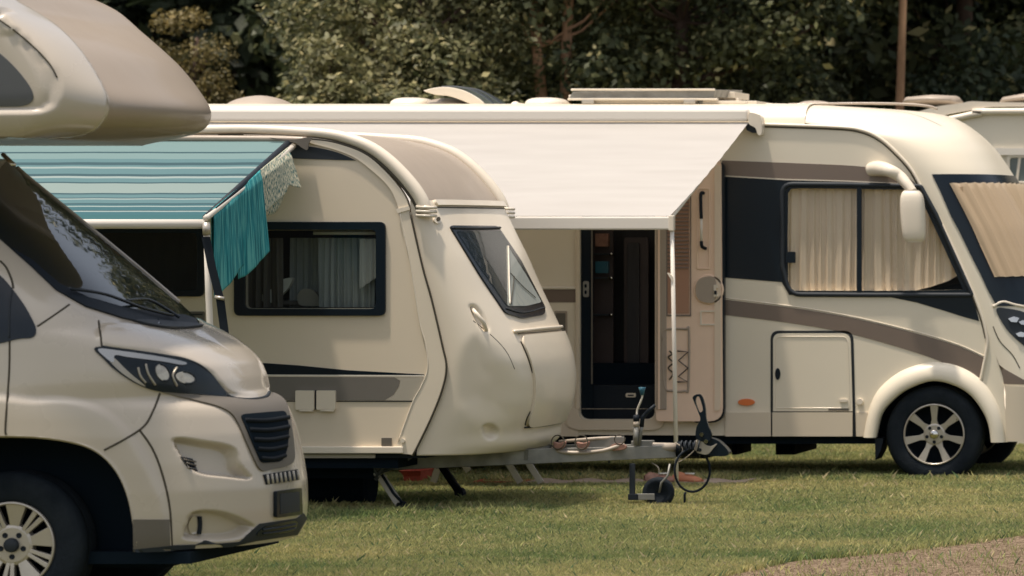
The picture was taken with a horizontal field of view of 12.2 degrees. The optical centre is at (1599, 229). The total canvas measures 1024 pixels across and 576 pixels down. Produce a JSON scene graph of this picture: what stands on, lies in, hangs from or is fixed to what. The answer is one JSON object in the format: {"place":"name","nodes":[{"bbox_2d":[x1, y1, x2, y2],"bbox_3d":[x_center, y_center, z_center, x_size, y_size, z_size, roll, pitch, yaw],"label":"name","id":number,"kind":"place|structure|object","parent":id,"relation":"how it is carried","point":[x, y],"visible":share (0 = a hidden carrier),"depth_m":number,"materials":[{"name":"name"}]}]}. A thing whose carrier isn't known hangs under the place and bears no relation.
{"place":"outdoors","nodes":[
{"label":"outdoors","id":0,"kind":"place"},
{"bbox_2d":[472,479,532,483],"bbox_3d":[-8.268,1.910,34.150,0.380,0.040,0.320,0,0,0],"label":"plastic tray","id":1,"kind":"object","parent":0,"point":[494,481],"visible":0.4,"depth_m":33.99,"materials":[{"name":"plastic"}]},
{"bbox_2d":[173,6,877,103],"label":"wooded hillside","id":2,"kind":"structure","parent":0,"point":[438,21],"depth_m":72.96,"materials":[{"name":"green plant"}]},
{"bbox_2d":[730,535,1023,575],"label":"dirt path","id":3,"kind":"structure","parent":0,"point":[890,567],"depth_m":26.13,"materials":[{"name":"beige gravel"}]},
{"label":"ground","id":4,"kind":"structure","parent":0,"visible":0},
{"bbox_2d":[0,0,307,575],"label":"overcab camper","id":5,"kind":"object","parent":4,"relation":"on","point":[148,426],"visible":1,"depth_m":22.42,"materials":[{"name":"paint"}]},
{"bbox_2d":[0,54,33,106],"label":"alcove window","id":6,"kind":"structure","parent":5,"relation":"in","point":[15,91],"depth_m":21.95,"materials":[{"name":"grey glass"}]},
{"bbox_2d":[0,276,35,342],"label":"quarter window","id":7,"kind":"structure","parent":5,"relation":"in","point":[22,326],"depth_m":22.17,"materials":[{"name":"black glass"}]},
{"bbox_2d":[148,5,243,103],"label":"olive shrub","id":8,"kind":"object","parent":4,"relation":"on","point":[215,93],"visible":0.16,"depth_m":51.93,"materials":[{"name":"green plant"}]},
{"bbox_2d":[100,0,410,102],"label":"broadleaf tree","id":9,"kind":"object","parent":4,"relation":"on","point":[128,12],"visible":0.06,"depth_m":62.33,"materials":[{"name":"green plant"}]},
{"bbox_2d":[272,32,382,103],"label":"leafy shrub","id":10,"kind":"object","parent":4,"relation":"on","point":[330,86],"visible":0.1,"depth_m":46.84,"materials":[{"name":"green plant"}]},
{"bbox_2d":[307,478,377,503],"bbox_3d":[-8.707,1.750,31.250,0.497,0.378,0.368,0,0,0],"label":"waste water tank","id":11,"kind":"object","parent":4,"relation":"on","point":[350,490],"visible":0.35,"depth_m":31.08,"materials":[{"name":"black plastic"}]},
{"bbox_2d":[0,125,730,507],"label":"caravan","id":12,"kind":"object","parent":4,"relation":"on","point":[372,315],"visible":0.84,"depth_m":30.30,"materials":[{"name":"beige paint"}]},
{"bbox_2d":[96,229,204,296],"bbox_3d":[-10.171,0.214,30.444,1.691,0.471,0.332,0,0,0],"label":"side window","id":13,"kind":"structure","parent":12,"relation":"in","point":[174,257],"depth_m":30.60,"materials":[{"name":"black glass"}]},
{"bbox_2d":[211,192,243,295],"bbox_3d":[-8.734,0.086,28.841,0.075,0.691,0.551,0,0,2],"label":"towel","id":14,"kind":"object","parent":12,"relation":"hanging from","point":[226,239],"visible":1,"depth_m":28.80,"materials":[{"name":"teal fabric"}]},
{"bbox_2d":[238,170,269,278],"bbox_3d":[-8.715,-0.035,29.320,0.093,0.706,0.524,0,0,2],"label":"towel","id":15,"kind":"object","parent":12,"relation":"hanging from","point":[255,241],"visible":1,"depth_m":29.29,"materials":[{"name":"teal fabric"}]},
{"bbox_2d":[260,147,301,214],"bbox_3d":[-8.696,-0.318,29.842,0.110,0.455,0.622,0,0,5],"label":"towel","id":16,"kind":"object","parent":12,"relation":"hanging from","point":[279,176],"visible":1,"depth_m":29.80,"materials":[{"name":"white fabric"}]},
{"bbox_2d":[234,222,385,315],"bbox_3d":[-8.714,0.264,30.739,1.316,0.627,0.922,0,0,0],"label":"side window","id":17,"kind":"structure","parent":12,"relation":"in","point":[307,264],"depth_m":30.44,"materials":[{"name":"black glass"}]},
{"bbox_2d":[450,225,544,318],"bbox_3d":[-7.551,0.294,31.135,0.392,0.641,1.278,0,0,0],"label":"front window","id":18,"kind":"structure","parent":12,"relation":"in","point":[492,256],"depth_m":31.02,"materials":[{"name":"black glass"}]},
{"bbox_2d":[256,0,560,102],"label":"broadleaf tree","id":19,"kind":"object","parent":4,"relation":"on","point":[353,23],"visible":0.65,"depth_m":48.08,"materials":[{"name":"green plant"}]},
{"bbox_2d":[399,468,433,480],"bbox_3d":[-8.948,1.873,34.275,0.168,0.115,0.396,0,0,0],"label":"washing up bowl","id":20,"kind":"object","parent":4,"relation":"on","point":[416,474],"visible":0.66,"depth_m":34.11,"materials":[{"name":"red plastic"}]},
{"bbox_2d":[226,0,610,103],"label":"broadleaf tree","id":21,"kind":"object","parent":4,"relation":"on","point":[256,29],"visible":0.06,"depth_m":52.77,"materials":[{"name":"green plant"}]},
{"bbox_2d":[334,12,523,103],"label":"leafy shrub","id":22,"kind":"object","parent":4,"relation":"on","point":[419,55],"visible":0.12,"depth_m":47.37,"materials":[{"name":"green plant"}]},
{"bbox_2d":[96,0,998,101],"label":"dense wood","id":23,"kind":"object","parent":4,"relation":"on","point":[259,79],"visible":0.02,"depth_m":61.15,"materials":[{"name":"green plant"}]},
{"bbox_2d":[463,0,667,103],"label":"broadleaf tree","id":24,"kind":"object","parent":4,"relation":"on","point":[535,16],"visible":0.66,"depth_m":48.51,"materials":[{"name":"green plant"}]},
{"bbox_2d":[164,443,1023,575],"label":"grass","id":25,"kind":"structure","parent":4,"relation":"on","point":[828,501],"depth_m":29.28,"materials":[{"name":"green plant"}]},
{"bbox_2d":[430,464,543,483],"bbox_3d":[-8.253,1.742,33.650,0.888,0.284,0.600,0,0,0],"label":"folding table","id":26,"kind":"object","parent":25,"relation":"on","point":[513,472],"visible":0.22,"depth_m":33.50,"materials":[{"name":"silver metal"}]},
{"bbox_2d":[458,0,733,103],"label":"broadleaf tree","id":27,"kind":"object","parent":4,"relation":"on","point":[551,76],"visible":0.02,"depth_m":55.28,"materials":[{"name":"green plant"}]},
{"bbox_2d":[208,86,1023,488],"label":"motorhome","id":28,"kind":"object","parent":4,"relation":"on","point":[794,278],"visible":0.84,"depth_m":34.60,"materials":[{"name":"beige paint"}]},
{"bbox_2d":[656,161,725,422],"bbox_3d":[-6.924,0.473,34.501,0.519,2.002,0.138,0,0,0],"label":"entrance door","id":29,"kind":"structure","parent":28,"relation":"in","point":[700,225],"depth_m":34.50,"materials":[{"name":"beige plastic"}]},
{"bbox_2d":[780,182,972,296],"bbox_3d":[-5.595,0.103,34.844,1.693,0.950,0.532,0,0,0],"label":"side window","id":30,"kind":"structure","parent":28,"relation":"in","point":[840,239],"depth_m":34.64,"materials":[{"name":"grey plastic"}]},
{"bbox_2d":[521,478,755,483],"bbox_3d":[-7.226,1.907,34.105,1.668,0.046,0.510,0,0,0],"label":"ground mat","id":31,"kind":"object","parent":4,"relation":"on","point":[618,481],"visible":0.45,"depth_m":34.15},
{"bbox_2d":[643,472,673,481],"bbox_3d":[-7.030,1.851,33.950,0.260,0.074,0.084,0,0,-29],"label":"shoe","id":32,"kind":"object","parent":31,"relation":"on","point":[648,476],"visible":0.62,"depth_m":33.91,"materials":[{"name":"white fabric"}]},
{"bbox_2d":[672,472,703,481],"bbox_3d":[-6.830,1.851,33.950,0.260,0.074,0.084,0,0,23],"label":"shoe","id":33,"kind":"object","parent":31,"relation":"on","point":[685,477],"visible":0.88,"depth_m":33.92,"materials":[{"name":"brown"}]},
{"bbox_2d":[683,492,686,502],"bbox_3d":[-6.317,1.896,31.300,0.023,0.169,0.015,0,0,0],"label":"tent peg","id":34,"kind":"object","parent":4,"relation":"on","point":[684,497],"visible":0.6,"depth_m":31.30,"materials":[{"name":"black plastic"}]},
{"bbox_2d":[534,0,873,103],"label":"broadleaf tree","id":35,"kind":"object","parent":4,"relation":"on","point":[625,66],"visible":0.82,"depth_m":48.53,"materials":[{"name":"green plant"}]},
{"bbox_2d":[540,0,974,110],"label":"broadleaf tree","id":36,"kind":"object","parent":4,"relation":"on","point":[876,57],"visible":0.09,"depth_m":52.89,"materials":[{"name":"green plant"}]},
{"bbox_2d":[734,49,869,107],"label":"leafy shrub","id":37,"kind":"object","parent":4,"relation":"on","point":[817,85],"visible":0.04,"depth_m":49.87,"materials":[{"name":"green plant"}]},
{"bbox_2d":[688,0,1007,101],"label":"broadleaf tree","id":38,"kind":"object","parent":4,"relation":"on","point":[927,16],"visible":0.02,"depth_m":56.01,"materials":[{"name":"green plant"}]},
{"bbox_2d":[869,0,906,109],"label":"broadleaf tree","id":39,"kind":"object","parent":4,"relation":"on","point":[900,83],"visible":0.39,"depth_m":50.98,"materials":[{"name":"orange plant"}]},
{"bbox_2d":[778,0,1023,108],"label":"broadleaf tree","id":40,"kind":"object","parent":4,"relation":"on","point":[964,22],"visible":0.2,"depth_m":54.06,"materials":[{"name":"green plant"}]},
{"bbox_2d":[857,0,1023,70],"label":"broadleaf tree","id":41,"kind":"object","parent":4,"relation":"on","point":[1010,5],"visible":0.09,"depth_m":56.35,"materials":[{"name":"green plant"}]},
{"bbox_2d":[893,14,1023,110],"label":"leafy shrub","id":42,"kind":"object","parent":4,"relation":"on","point":[980,91],"visible":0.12,"depth_m":51.82,"materials":[{"name":"green plant"}]},
{"bbox_2d":[903,94,1023,444],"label":"motorhome","id":43,"kind":"object","parent":4,"relation":"on","point":[998,127],"visible":0.12,"depth_m":40.00,"materials":[{"name":"beige paint"}]},
{"bbox_2d":[1007,155,1023,183],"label":"side window","id":44,"kind":"structure","parent":43,"relation":"in","point":[1015,163],"depth_m":39.99,"materials":[{"name":"grey plastic"}]}
]}

